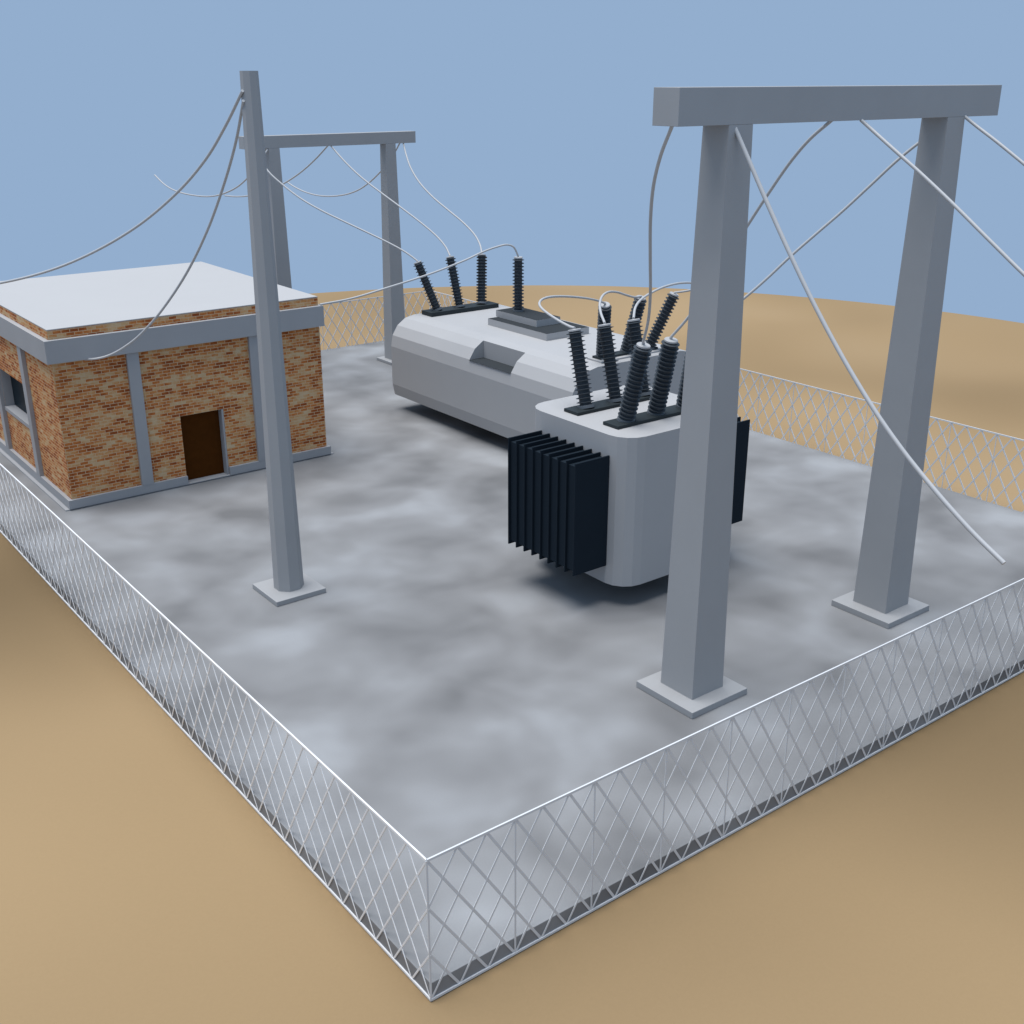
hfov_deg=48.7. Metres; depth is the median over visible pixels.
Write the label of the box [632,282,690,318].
power cable
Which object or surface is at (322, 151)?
power cable
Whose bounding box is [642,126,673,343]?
power cable
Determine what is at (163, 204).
power cable
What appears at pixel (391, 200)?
power cable
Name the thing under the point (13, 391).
window
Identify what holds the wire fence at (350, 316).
on the concrete pavement
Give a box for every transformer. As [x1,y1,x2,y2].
[391,254,685,437]
[508,318,749,586]
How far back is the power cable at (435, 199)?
30.51 m
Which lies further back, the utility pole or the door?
the door
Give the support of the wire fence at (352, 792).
on the concrete pavement
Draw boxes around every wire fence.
[0,464,430,1000]
[319,291,430,348]
[425,578,1023,1001]
[430,291,1023,512]
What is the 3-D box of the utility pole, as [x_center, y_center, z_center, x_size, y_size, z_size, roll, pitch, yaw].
[-3.683,-2.438,17.256,0.890,8.008,0.890,-15,26,-35]
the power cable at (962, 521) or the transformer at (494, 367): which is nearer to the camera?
the power cable at (962, 521)
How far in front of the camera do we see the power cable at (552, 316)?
19.71 m
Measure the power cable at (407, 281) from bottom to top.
0.910 m
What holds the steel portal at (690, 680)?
on the concrete pavement
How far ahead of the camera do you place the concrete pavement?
16.83 m
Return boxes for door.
[180,410,223,479]
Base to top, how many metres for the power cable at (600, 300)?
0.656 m
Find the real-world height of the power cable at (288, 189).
2.587 m
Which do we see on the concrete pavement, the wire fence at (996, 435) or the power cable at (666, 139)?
the wire fence at (996, 435)
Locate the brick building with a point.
(169, 398)
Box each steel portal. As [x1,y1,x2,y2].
[238,131,415,364]
[636,85,1001,718]
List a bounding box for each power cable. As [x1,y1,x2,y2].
[0,89,243,283]
[84,99,244,360]
[154,174,246,196]
[224,146,327,196]
[265,149,417,260]
[287,143,399,196]
[320,244,518,304]
[330,146,450,255]
[403,143,482,253]
[538,295,605,328]
[598,291,641,323]
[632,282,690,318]
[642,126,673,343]
[669,121,832,338]
[735,127,1005,564]
[744,142,917,299]
[860,119,1023,276]
[965,115,1023,165]
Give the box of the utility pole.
[239,71,325,606]
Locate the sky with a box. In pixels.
[0,0,1023,322]
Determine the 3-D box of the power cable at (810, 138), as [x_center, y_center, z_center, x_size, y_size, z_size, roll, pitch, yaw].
[3.280,-3.817,15.854,0.174,3.301,2.814,-14,25,-32]
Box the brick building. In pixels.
[0,262,333,510]
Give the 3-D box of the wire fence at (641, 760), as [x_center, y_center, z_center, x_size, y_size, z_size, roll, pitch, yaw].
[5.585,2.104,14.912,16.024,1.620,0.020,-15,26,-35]
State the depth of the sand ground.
12.39 m
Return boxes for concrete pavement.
[0,341,1023,995]
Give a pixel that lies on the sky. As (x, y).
(531, 120)
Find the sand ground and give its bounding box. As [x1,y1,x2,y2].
[0,285,1023,1023]
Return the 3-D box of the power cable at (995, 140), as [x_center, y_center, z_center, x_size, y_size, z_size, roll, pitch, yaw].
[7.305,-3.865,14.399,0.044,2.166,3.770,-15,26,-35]
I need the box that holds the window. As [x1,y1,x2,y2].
[0,369,28,427]
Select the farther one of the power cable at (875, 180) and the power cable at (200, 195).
the power cable at (200, 195)
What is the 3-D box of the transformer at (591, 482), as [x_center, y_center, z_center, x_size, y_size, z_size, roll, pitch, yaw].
[1.964,-0.987,18.815,3.880,4.178,2.470,-15,26,-35]
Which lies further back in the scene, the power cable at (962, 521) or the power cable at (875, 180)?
the power cable at (875, 180)
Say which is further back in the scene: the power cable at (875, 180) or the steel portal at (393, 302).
the steel portal at (393, 302)
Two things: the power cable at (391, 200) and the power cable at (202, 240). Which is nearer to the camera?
the power cable at (202, 240)
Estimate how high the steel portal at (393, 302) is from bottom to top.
6.498 m
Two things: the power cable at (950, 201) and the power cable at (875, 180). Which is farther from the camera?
the power cable at (875, 180)
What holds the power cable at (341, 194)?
hanging from the steel portal at (393, 302)

